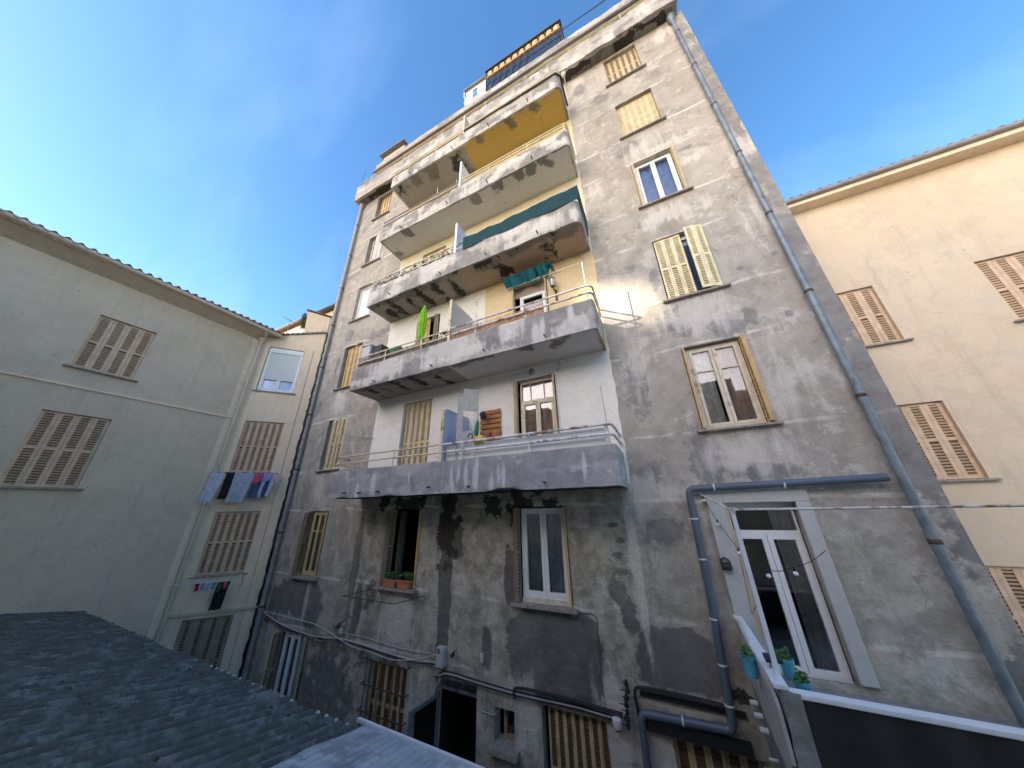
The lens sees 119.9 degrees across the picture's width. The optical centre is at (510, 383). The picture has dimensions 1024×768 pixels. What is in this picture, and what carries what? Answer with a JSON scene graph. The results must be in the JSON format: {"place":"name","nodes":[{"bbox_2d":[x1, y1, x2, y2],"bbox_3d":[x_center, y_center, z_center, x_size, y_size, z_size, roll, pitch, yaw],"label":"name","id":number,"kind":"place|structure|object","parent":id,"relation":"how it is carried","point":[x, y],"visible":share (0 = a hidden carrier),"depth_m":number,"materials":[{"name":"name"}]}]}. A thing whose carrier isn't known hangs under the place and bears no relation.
{"place":"outdoors","nodes":[
{"label":"outdoors","id":0,"kind":"place"},
{"bbox_2d":[276,303,334,333],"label":"background house","id":1,"kind":"structure","parent":0,"point":[295,328],"depth_m":21.56,"materials":[{"name":"beige stone"}]},
{"bbox_2d":[0,0,1023,329],"label":"sky","id":2,"kind":"structure","parent":0,"point":[221,151],"materials":[{"name":"blue"}]},
{"bbox_2d":[600,386,610,443],"bbox_3d":[1.736,0.569,5.434,0.040,1.160,0.012,-12,-25,24],"label":"line post","id":3,"kind":"object","parent":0,"point":[605,414],"visible":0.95,"depth_m":5.43,"materials":[{"name":"grey metal"}]},
{"bbox_2d":[785,119,1023,636],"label":"distant house","id":4,"kind":"structure","parent":0,"point":[920,258],"depth_m":6.88,"materials":[{"name":"paint"}]},
{"bbox_2d":[837,288,914,347],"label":"window","id":5,"kind":"structure","parent":4,"relation":"in","point":[873,326],"depth_m":7.41,"materials":[{"name":"wood"}]},
{"bbox_2d":[897,402,1002,481],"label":"window","id":6,"kind":"structure","parent":4,"relation":"in","point":[949,458],"depth_m":6.21,"materials":[{"name":"wood"}]},
{"bbox_2d":[975,252,1023,322],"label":"window","id":7,"kind":"structure","parent":4,"relation":"in","point":[1005,274],"depth_m":6.59,"materials":[{"name":"wood"}]},
{"bbox_2d":[985,566,1023,636],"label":"window","id":8,"kind":"structure","parent":4,"relation":"in","point":[1009,581],"depth_m":5.29,"materials":[{"name":"wood"}]},
{"label":"ground","id":9,"kind":"structure","parent":0,"visible":0},
{"bbox_2d":[0,208,331,678],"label":"neighbouring house","id":10,"kind":"structure","parent":9,"relation":"on","point":[138,407],"depth_m":8.45,"materials":[{"name":"paint"}]},
{"bbox_2d":[0,410,110,489],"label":"window","id":11,"kind":"structure","parent":10,"relation":"in","point":[56,452],"depth_m":7.39,"materials":[{"name":"wood"}]},
{"bbox_2d":[63,316,154,381],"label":"window","id":12,"kind":"structure","parent":10,"relation":"in","point":[116,349],"depth_m":8.51,"materials":[{"name":"wood"}]},
{"bbox_2d":[174,615,233,669],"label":"window","id":13,"kind":"structure","parent":10,"relation":"in","point":[205,639],"depth_m":8.56,"materials":[{"name":"beige wood"}]},
{"bbox_2d":[172,574,243,586],"bbox_3d":[-8.962,5.941,8.790,1.582,0.357,0.354,10,-25,-25],"label":"window rack","id":14,"kind":"object","parent":10,"relation":"attached to","point":[209,582],"depth_m":8.79,"materials":[{"name":"grey metal"}]},
{"bbox_2d":[215,582,221,591],"bbox_3d":[-8.656,6.010,8.803,0.106,0.286,0.083,8,-24,-20],"label":"sock","id":15,"kind":"object","parent":14,"relation":"hanging from","point":[219,586],"visible":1,"depth_m":8.79,"materials":[{"name":"green fabric"}]},
{"bbox_2d":[208,581,230,610],"bbox_3d":[-8.627,6.263,8.795,0.328,0.720,0.091,8,-24,-21],"label":"black garment","id":16,"kind":"object","parent":14,"relation":"hanging from","point":[218,599],"visible":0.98,"depth_m":8.76,"materials":[{"name":"fabric"}]},
{"bbox_2d":[189,511,260,578],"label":"window","id":17,"kind":"structure","parent":10,"relation":"in","point":[226,552],"depth_m":9.46,"materials":[{"name":"wood"}]},
{"bbox_2d":[230,421,283,472],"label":"window","id":18,"kind":"structure","parent":10,"relation":"in","point":[256,451],"depth_m":10.64,"materials":[{"name":"wood"}]},
{"bbox_2d":[227,351,313,672],"bbox_3d":[-8.167,4.126,10.163,0.011,12.000,0.011,-12,-25,24],"label":"wall cable","id":19,"kind":"object","parent":10,"relation":"attached to","point":[268,519],"depth_m":9.89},
{"bbox_2d":[251,348,303,394],"bbox_3d":[-9.137,-0.514,11.819,1.400,1.925,0.260,8,-24,-20],"label":"window","id":20,"kind":"structure","parent":10,"relation":"in","point":[281,369],"depth_m":11.80,"materials":[{"name":"plastic"}]},
{"bbox_2d":[237,334,327,679],"bbox_3d":[-7.865,3.769,10.414,0.155,12.842,0.104,-12,-25,24],"label":"drainpipe","id":21,"kind":"object","parent":10,"relation":"attached to","point":[268,562],"visible":0.87,"depth_m":10.01,"materials":[{"name":"black plastic"}]},
{"bbox_2d":[300,313,306,329],"bbox_3d":[-9.004,-2.726,12.900,0.357,0.899,0.270,-12,-25,24],"label":"roof weed","id":22,"kind":"object","parent":10,"relation":"on","point":[303,322],"visible":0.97,"depth_m":12.83,"materials":[{"name":"green plant"}]},
{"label":"laundry rack","id":23,"kind":"object","parent":10,"relation":"attached to","visible":0},
{"bbox_2d":[198,472,224,502],"bbox_3d":[-9.590,3.314,9.512,0.402,0.950,0.092,8,-24,-22],"label":"towel","id":24,"kind":"object","parent":23,"relation":"hanging from","point":[211,487],"visible":1,"depth_m":9.51,"materials":[{"name":"blue fabric"}]},
{"bbox_2d":[217,473,234,498],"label":"trousers","id":25,"kind":"object","parent":23,"relation":"hanging from","point":[226,485],"visible":1,"depth_m":9.73,"materials":[{"name":"black fabric"}]},
{"bbox_2d":[224,472,253,502],"bbox_3d":[-8.935,3.405,9.753,0.575,0.956,0.080,8,-24,-20],"label":"towel","id":26,"kind":"object","parent":23,"relation":"hanging from","point":[240,484],"visible":1,"depth_m":9.75,"materials":[{"name":"blue fabric"}]},
{"bbox_2d":[253,473,262,483],"bbox_3d":[-8.547,3.193,10.012,0.236,0.381,0.090,8,-24,-20],"label":"shirt","id":27,"kind":"object","parent":23,"relation":"hanging from","point":[257,477],"visible":1,"depth_m":10.02,"materials":[{"name":"pink fabric"}]},
{"bbox_2d":[247,474,269,497],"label":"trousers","id":28,"kind":"object","parent":23,"relation":"hanging from","point":[253,490],"visible":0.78,"depth_m":10.00,"materials":[{"name":"blue fabric"}]},
{"bbox_2d":[257,481,265,497],"bbox_3d":[-8.390,3.530,9.958,0.095,0.550,0.094,-7,-23,14],"label":"blue sleeve","id":29,"kind":"object","parent":28,"relation":"hanging from","point":[260,488],"visible":1,"depth_m":9.96,"materials":[{"name":"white fabric"}]},
{"bbox_2d":[261,473,274,481],"bbox_3d":[-8.277,3.196,10.130,0.325,0.304,0.085,8,-24,-20],"label":"shirt","id":30,"kind":"object","parent":23,"relation":"hanging from","point":[268,476],"visible":1,"depth_m":10.12,"materials":[{"name":"purple fabric"}]},
{"bbox_2d":[264,481,273,495],"bbox_3d":[-8.178,3.531,10.049,0.152,0.490,0.077,7,-24,-20],"label":"blue towel","id":31,"kind":"object","parent":30,"relation":"hanging from","point":[269,487],"visible":1,"depth_m":10.04,"materials":[{"name":"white fabric"}]},
{"bbox_2d":[0,610,484,767],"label":"lean to shed","id":32,"kind":"object","parent":9,"relation":"on","point":[81,689],"visible":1,"depth_m":3.21,"materials":[{"name":"grey"}]},
{"bbox_2d":[240,0,1023,767],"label":"apartment building","id":33,"kind":"structure","parent":9,"relation":"on","point":[706,334],"depth_m":6.40,"materials":[{"name":"concrete"}]},
{"bbox_2d":[260,631,305,700],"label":"window","id":34,"kind":"structure","parent":33,"relation":"in","point":[286,680],"depth_m":8.06,"materials":[{"name":"white paint"}]},
{"bbox_2d":[288,511,328,580],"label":"window","id":35,"kind":"structure","parent":33,"relation":"in","point":[312,557],"depth_m":9.10,"materials":[{"name":"wood"}]},
{"bbox_2d":[314,417,347,471],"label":"window","id":36,"kind":"structure","parent":33,"relation":"in","point":[334,447],"depth_m":10.13,"materials":[{"name":"wood"}]},
{"bbox_2d":[332,345,361,390],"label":"window","id":37,"kind":"structure","parent":33,"relation":"in","point":[347,377],"depth_m":11.51,"materials":[{"name":"wood"}]},
{"bbox_2d":[263,613,434,664],"bbox_3d":[-4.482,6.378,7.514,6.474,0.295,0.024,-12,-25,24],"label":"cable","id":38,"kind":"object","parent":33,"relation":"attached to","point":[353,644],"visible":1,"depth_m":7.10,"materials":[{"name":"black plastic"}]},
{"bbox_2d":[348,285,373,323],"bbox_3d":[-6.211,-3.452,12.569,1.200,1.835,0.290,-12,-25,24],"label":"window","id":39,"kind":"structure","parent":33,"relation":"in","point":[362,312],"depth_m":12.74,"materials":[{"name":"plastic"}]},
{"bbox_2d":[360,234,381,267],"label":"window","id":40,"kind":"structure","parent":33,"relation":"in","point":[377,246],"depth_m":13.59,"materials":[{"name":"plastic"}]},
{"bbox_2d":[360,343,388,365],"bbox_3d":[-4.376,-0.614,9.490,0.830,1.290,0.540,-12,-25,24],"label":"storage cabinet","id":41,"kind":"object","parent":33,"relation":"on","point":[368,349],"visible":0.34,"depth_m":9.47,"materials":[{"name":"grey plastic"}]},
{"bbox_2d":[371,195,391,221],"bbox_3d":[-6.321,-8.898,14.837,1.200,1.655,0.290,-12,-25,24],"label":"window","id":42,"kind":"structure","parent":33,"relation":"in","point":[385,206],"depth_m":14.95,"materials":[{"name":"wood"}]},
{"bbox_2d":[357,656,410,732],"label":"window","id":43,"kind":"structure","parent":33,"relation":"in","point":[387,696],"depth_m":6.55,"materials":[{"name":"wood"}]},
{"bbox_2d":[342,565,426,604],"bbox_3d":[-3.055,4.795,7.146,2.108,0.620,0.553,-12,-25,24],"label":"drying rack","id":44,"kind":"object","parent":33,"relation":"attached to","point":[356,592],"visible":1,"depth_m":6.94,"materials":[{"name":"metal"}]},
{"bbox_2d":[343,632,431,653],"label":"cable","id":45,"kind":"object","parent":33,"relation":"attached to","point":[387,644],"visible":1,"depth_m":6.81,"materials":[{"name":"grey plastic"}]},
{"bbox_2d":[382,571,398,587],"bbox_3d":[-2.966,4.831,7.352,0.430,0.343,0.215,-12,-25,24],"label":"window planter","id":46,"kind":"object","parent":33,"relation":"on","point":[389,581],"visible":0.99,"depth_m":7.31,"materials":[{"name":"ceramic"}]},
{"bbox_2d":[373,509,421,593],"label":"window","id":47,"kind":"structure","parent":33,"relation":"in","point":[402,534],"depth_m":8.01,"materials":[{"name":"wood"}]},
{"bbox_2d":[358,334,447,367],"bbox_3d":[-3.236,-0.874,8.700,3.558,0.420,0.024,-12,-25,24],"label":"reed screen","id":48,"kind":"object","parent":33,"relation":"attached to","point":[405,352],"visible":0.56,"depth_m":8.69,"materials":[{"name":"wicker"}]},
{"bbox_2d":[396,571,413,589],"bbox_3d":[-2.530,4.733,7.160,0.501,0.360,0.248,-12,-25,24],"label":"window planter","id":49,"kind":"object","parent":33,"relation":"on","point":[406,584],"visible":1,"depth_m":7.10,"materials":[{"name":"ceramic"}]},
{"bbox_2d":[407,419,412,463],"bbox_3d":[-2.532,1.614,7.416,0.021,1.514,0.024,-12,-25,24],"label":"line post","id":50,"kind":"object","parent":33,"relation":"attached to","point":[410,440],"visible":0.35,"depth_m":7.48,"materials":[{"name":"white metal"}]},
{"bbox_2d":[376,249,453,284],"bbox_3d":[-3.323,-3.790,9.944,3.529,0.450,0.201,-12,-25,24],"label":"leaf screen","id":51,"kind":"object","parent":33,"relation":"attached to","point":[414,267],"visible":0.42,"depth_m":9.91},
{"bbox_2d":[401,400,431,464],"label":"window","id":52,"kind":"structure","parent":33,"relation":"in","point":[420,412],"depth_m":8.83,"materials":[{"name":"beige wood"}]},
{"bbox_2d":[416,305,426,343],"bbox_3d":[-2.647,-1.398,8.760,0.264,2.232,0.264,-17,-28,34],"label":"folded parasol","id":53,"kind":"object","parent":33,"relation":"on","point":[422,323],"visible":0.93,"depth_m":8.85,"materials":[{"name":"green fabric"}]},
{"bbox_2d":[417,313,439,347],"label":"window","id":54,"kind":"structure","parent":33,"relation":"in","point":[432,327],"depth_m":10.11,"materials":[{"name":"beige wood"}]},
{"bbox_2d":[424,248,445,262],"bbox_3d":[-2.898,-3.971,11.075,1.117,2.530,0.042,-12,-25,24],"label":"window","id":55,"kind":"structure","parent":33,"relation":"in","point":[435,256],"depth_m":11.48,"materials":[{"name":"beige wood"}]},
{"bbox_2d":[435,645,446,667],"bbox_3d":[-1.459,5.693,6.194,0.180,0.330,0.134,-12,-25,24],"label":"meter box","id":56,"kind":"object","parent":33,"relation":"attached to","point":[440,661],"visible":1,"depth_m":6.15,"materials":[{"name":"grey plastic"}]},
{"bbox_2d":[263,612,434,662],"bbox_3d":[-4.470,6.323,7.495,6.457,0.297,0.028,-12,-25,24],"label":"cable","id":57,"kind":"object","parent":56,"relation":"attached to","point":[350,641],"visible":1,"depth_m":7.16,"materials":[{"name":"grey plastic"}]},
{"bbox_2d":[265,611,435,660],"bbox_3d":[-4.420,6.320,7.445,6.400,0.384,0.020,-12,-25,24],"label":"cable","id":58,"kind":"object","parent":56,"relation":"attached to","point":[350,645],"visible":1,"depth_m":7.11,"materials":[{"name":"grey plastic"}]},
{"bbox_2d":[455,389,478,459],"bbox_3d":[-1.024,1.093,6.976,0.520,2.081,0.024,9,-25,-24],"label":"cut board","id":59,"kind":"object","parent":33,"relation":"attached to","point":[469,401],"visible":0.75,"depth_m":7.13,"materials":[{"name":"grey wood"}]},
{"bbox_2d":[474,420,478,435],"bbox_3d":[-0.819,1.151,7.057,0.141,0.592,0.106,-12,-25,24],"label":"green float","id":60,"kind":"object","parent":59,"relation":"attached to","point":[476,430],"visible":0.66,"depth_m":7.05,"materials":[{"name":"plastic"}]},
{"bbox_2d":[472,413,474,457],"bbox_3d":[-0.821,1.141,6.544,0.026,1.053,0.026,18,-29,-38],"label":"line post","id":61,"kind":"object","parent":33,"relation":"on","point":[473,435],"visible":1,"depth_m":6.55,"materials":[{"name":"white metal"}]},
{"bbox_2d":[476,297,478,323],"bbox_3d":[-0.895,-1.589,7.788,0.080,1.652,0.040,-12,-25,24],"label":"line post","id":62,"kind":"object","parent":33,"relation":"on","point":[477,298],"visible":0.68,"depth_m":7.97,"materials":[{"name":"white metal"}]},
{"bbox_2d":[479,262,579,297],"bbox_3d":[0.369,-2.588,7.523,2.891,0.066,0.007,-12,-25,24],"label":"washing line","id":63,"kind":"object","parent":62,"relation":"attached to","point":[531,280],"visible":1,"depth_m":7.43,"materials":[{"name":"white paint"}]},
{"bbox_2d":[474,435,486,443],"bbox_3d":[-0.686,1.249,6.585,0.240,0.160,0.200,-12,-25,24],"label":"plastic box","id":64,"kind":"object","parent":33,"relation":"attached to","point":[479,437],"visible":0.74,"depth_m":6.51,"materials":[{"name":"yellow plastic"}]},
{"bbox_2d":[480,653,483,662],"bbox_3d":[-0.568,5.437,5.879,0.070,0.130,0.045,-12,-25,24],"label":"sensor box","id":65,"kind":"object","parent":33,"relation":"attached to","point":[481,658],"visible":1,"depth_m":5.86,"materials":[{"name":"beige plastic"}]},
{"bbox_2d":[480,666,496,714],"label":"cable","id":66,"kind":"object","parent":33,"relation":"attached to","point":[481,694],"visible":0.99,"depth_m":5.65,"materials":[{"name":"grey plastic"}]},
{"bbox_2d":[480,408,500,440],"bbox_3d":[-0.509,1.514,7.409,0.590,1.817,0.055,-12,-25,24],"label":"pallet rack","id":67,"kind":"object","parent":33,"relation":"attached to","point":[483,422],"visible":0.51,"depth_m":7.61,"materials":[{"name":"orange wood"}]},
{"bbox_2d":[479,412,486,418],"bbox_3d":[-0.755,0.803,7.637,0.299,0.224,0.178,-17,-27,33],"label":"watering pot","id":68,"kind":"object","parent":67,"relation":"hanging from","point":[483,415],"visible":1,"depth_m":7.54,"materials":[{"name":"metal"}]},
{"bbox_2d":[481,431,490,441],"bbox_3d":[-0.599,1.311,7.296,0.259,0.250,0.259,-12,-25,24],"label":"flower pot","id":69,"kind":"object","parent":67,"relation":"on","point":[487,434],"visible":0.7,"depth_m":7.22,"materials":[{"name":"ceramic"}]},
{"bbox_2d":[491,431,501,440],"bbox_3d":[-0.341,1.288,7.168,0.259,0.250,0.259,-12,-25,24],"label":"flower pot","id":70,"kind":"object","parent":67,"relation":"on","point":[495,433],"visible":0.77,"depth_m":7.09,"materials":[{"name":"ceramic"}]},
{"bbox_2d":[453,303,543,338],"bbox_3d":[-0.386,-1.475,7.433,2.602,0.450,0.024,-12,-25,24],"label":"reed screen","id":71,"kind":"object","parent":33,"relation":"attached to","point":[501,322],"visible":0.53,"depth_m":7.38,"materials":[{"name":"wicker"}]},
{"bbox_2d":[485,709,519,763],"bbox_3d":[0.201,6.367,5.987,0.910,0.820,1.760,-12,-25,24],"label":"window","id":72,"kind":"structure","parent":33,"relation":"in","point":[498,750],"depth_m":5.26,"materials":[{"name":"stone"}]},
{"bbox_2d":[439,675,611,719],"bbox_3d":[0.138,5.640,5.353,3.582,0.091,0.024,-12,-25,24],"label":"cable","id":73,"kind":"object","parent":33,"relation":"attached to","point":[600,716],"visible":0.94,"depth_m":5.24,"materials":[{"name":"black plastic"}]},
{"bbox_2d":[463,185,588,248],"bbox_3d":[0.378,-4.328,8.711,3.540,0.717,1.117,-12,-25,24],"label":"teal screen","id":74,"kind":"object","parent":33,"relation":"attached to","point":[556,201],"visible":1,"depth_m":8.15,"materials":[{"name":"teal fabric"}]},
{"bbox_2d":[500,260,554,288],"bbox_3d":[0.503,-3.070,8.536,1.600,0.353,0.426,-12,-25,24],"label":"torn awning","id":75,"kind":"object","parent":33,"relation":"attached to","point":[527,275],"visible":0.99,"depth_m":8.49,"materials":[{"name":"teal fabric"}]},
{"bbox_2d":[439,670,620,717],"bbox_3d":[0.138,5.603,5.404,3.613,0.090,0.024,-12,-25,24],"label":"cable","id":76,"kind":"object","parent":33,"relation":"attached to","point":[592,709],"visible":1,"depth_m":5.26,"materials":[{"name":"metal"}]},
{"bbox_2d":[511,276,548,315],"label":"window","id":77,"kind":"structure","parent":33,"relation":"in","point":[536,291],"depth_m":8.76,"materials":[{"name":"white paint"}]},
{"bbox_2d":[439,673,621,719],"bbox_3d":[0.139,5.626,5.377,3.595,0.083,0.016,-12,-25,24],"label":"cable","id":78,"kind":"object","parent":33,"relation":"attached to","point":[528,696],"visible":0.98,"depth_m":5.27,"materials":[{"name":"grey plastic"}]},
{"bbox_2d":[529,368,535,375],"bbox_3d":[0.538,-0.329,7.581,0.200,0.200,0.130,-12,-25,24],"label":"bulkhead lamp","id":79,"kind":"object","parent":33,"relation":"attached to","point":[532,371],"visible":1,"depth_m":7.55,"materials":[{"name":"grey plastic"}]},
{"bbox_2d":[513,373,559,437],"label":"window","id":80,"kind":"structure","parent":33,"relation":"in","point":[536,399],"depth_m":7.38,"materials":[{"name":"wood"}]},
{"bbox_2d":[510,506,578,614],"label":"window","id":81,"kind":"structure","parent":33,"relation":"in","point":[542,573],"depth_m":6.12,"materials":[{"name":"wood"}]},
{"bbox_2d":[549,275,557,300],"bbox_3d":[1.163,-2.642,8.091,0.184,0.740,0.292,-12,-25,24],"label":"wall lantern","id":82,"kind":"object","parent":33,"relation":"attached to","point":[552,281],"depth_m":8.06,"materials":[{"name":"glass"}]},
{"bbox_2d":[513,686,622,715],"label":"cable","id":83,"kind":"object","parent":33,"relation":"attached to","point":[605,709],"visible":1,"depth_m":5.02,"materials":[{"name":"black plastic"}]},
{"bbox_2d":[546,705,611,767],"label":"window","id":84,"kind":"structure","parent":33,"relation":"in","point":[575,740],"depth_m":4.92,"materials":[{"name":"beige wood"}]},
{"bbox_2d":[555,0,605,34],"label":"overhead cable","id":85,"kind":"object","parent":33,"relation":"attached to","point":[581,16],"visible":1,"depth_m":10.36,"materials":[{"name":"black plastic"}]},
{"bbox_2d":[581,261,588,298],"bbox_3d":[1.694,-2.115,6.629,0.058,1.635,0.028,-12,-25,24],"label":"line post","id":86,"kind":"object","parent":33,"relation":"on","point":[584,278],"visible":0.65,"depth_m":6.75,"materials":[{"name":"white metal"}]},
{"bbox_2d":[579,612,605,706],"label":"cable","id":87,"kind":"object","parent":33,"relation":"attached to","point":[599,652],"visible":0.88,"depth_m":5.11,"materials":[{"name":"metal"}]},
{"bbox_2d":[612,716,621,732],"bbox_3d":[1.671,5.336,4.640,0.149,0.165,0.149,-12,-25,24],"label":"dome lamp","id":88,"kind":"object","parent":33,"relation":"attached to","point":[617,722],"visible":1,"depth_m":4.60,"materials":[{"name":"white plastic"}]},
{"bbox_2d":[619,679,630,729],"bbox_3d":[1.809,5.048,4.685,0.197,0.597,0.088,-12,-25,24],"label":"cable anchor","id":89,"kind":"object","parent":33,"relation":"attached to","point":[626,706],"visible":1,"depth_m":4.66,"materials":[{"name":"black plastic"}]},
{"bbox_2d":[604,48,645,88],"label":"window","id":90,"kind":"structure","parent":33,"relation":"in","point":[627,64],"depth_m":10.35,"materials":[{"name":"wood"}]},
{"bbox_2d":[616,92,666,140],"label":"window","id":91,"kind":"structure","parent":33,"relation":"in","point":[633,119],"depth_m":9.22,"materials":[{"name":"wood"}]},
{"bbox_2d":[631,144,693,209],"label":"window","id":92,"kind":"structure","parent":33,"relation":"in","point":[660,179],"depth_m":8.17,"materials":[{"name":"wood"}]},
{"bbox_2d":[633,685,724,729],"bbox_3d":[2.511,4.924,4.386,1.266,0.558,0.044,-12,-25,24],"label":"cable","id":93,"kind":"object","parent":33,"relation":"attached to","point":[669,692],"visible":0.87,"depth_m":4.53,"materials":[{"name":"black plastic"}]},
{"bbox_2d":[642,689,724,708],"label":"cable","id":94,"kind":"object","parent":33,"relation":"attached to","point":[685,698],"visible":0.97,"depth_m":4.41,"materials":[{"name":"black plastic"}]},
{"bbox_2d":[653,224,730,303],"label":"window","id":95,"kind":"structure","parent":33,"relation":"in","point":[687,269],"depth_m":6.81,"materials":[{"name":"wood"}]},
{"bbox_2d":[673,738,762,767],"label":"window","id":96,"kind":"structure","parent":33,"relation":"in","point":[688,754],"depth_m":4.29,"materials":[{"name":"beige wood"}]},
{"bbox_2d":[720,557,732,570],"bbox_3d":[3.429,2.839,4.734,0.143,0.224,0.143,-12,-25,24],"label":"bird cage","id":97,"kind":"object","parent":33,"relation":"hanging from","point":[729,568],"visible":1,"depth_m":4.70,"materials":[{"name":"black metal"}]},
{"bbox_2d":[681,333,783,432],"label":"window","id":98,"kind":"structure","parent":33,"relation":"in","point":[729,393],"depth_m":5.75,"materials":[{"name":"wood"}]},
{"bbox_2d":[638,473,889,767],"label":"drain pipe","id":99,"kind":"object","parent":33,"relation":"attached to","point":[729,728],"visible":1,"depth_m":4.45,"materials":[{"name":"grey plastic"}]},
{"bbox_2d":[704,489,880,688],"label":"window","id":100,"kind":"structure","parent":33,"relation":"in","point":[795,610],"depth_m":4.58,"materials":[{"name":"white paint"}]},
{"bbox_2d":[700,488,1023,512],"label":"cable","id":101,"kind":"object","parent":33,"relation":"attached to","point":[731,510],"visible":1,"depth_m":3.03,"materials":[{"name":"white paint"}]},
{"bbox_2d":[702,496,825,613],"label":"string lights","id":102,"kind":"object","parent":101,"relation":"hanging from","point":[795,573],"visible":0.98,"depth_m":3.92,"materials":[{"name":"black plastic"}]},
{"bbox_2d":[732,615,1023,767],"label":"terrace","id":103,"kind":"structure","parent":9,"relation":"on","point":[815,727],"depth_m":2.54,"materials":[{"name":"stone"}]},
{"bbox_2d":[738,644,757,679],"bbox_3d":[2.709,3.148,3.379,0.159,0.303,0.178,-12,-25,24],"label":"plant pot","id":104,"kind":"object","parent":103,"relation":"on","point":[747,657],"visible":1,"depth_m":3.34,"materials":[{"name":"teal plastic"}]},
{"bbox_2d":[730,513,780,676],"bbox_3d":[2.625,2.190,3.210,0.044,1.495,0.044,-12,-25,24],"label":"awning post","id":105,"kind":"object","parent":103,"relation":"on","point":[758,603],"visible":0.89,"depth_m":3.15,"materials":[{"name":"white metal"}]},
{"bbox_2d":[762,652,792,692],"bbox_3d":[2.674,2.978,2.929,0.179,0.361,0.453,-12,-25,24],"label":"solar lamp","id":106,"kind":"object","parent":103,"relation":"on","point":[766,656],"visible":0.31,"depth_m":3.09,"materials":[{"name":"black plastic"}]},
{"bbox_2d":[775,646,794,681],"bbox_3d":[3.072,3.108,3.302,0.150,0.286,0.154,-12,-25,24],"label":"plant pot","id":107,"kind":"object","parent":103,"relation":"on","point":[787,667],"visible":0.94,"depth_m":3.26,"materials":[{"name":"teal plastic"}]},
{"bbox_2d":[792,667,812,690],"bbox_3d":[2.921,3.026,2.959,0.159,0.279,0.162,-12,-25,24],"label":"potted plant","id":108,"kind":"object","parent":103,"relation":"on","point":[803,682],"visible":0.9,"depth_m":2.96,"materials":[{"name":"green plant"}]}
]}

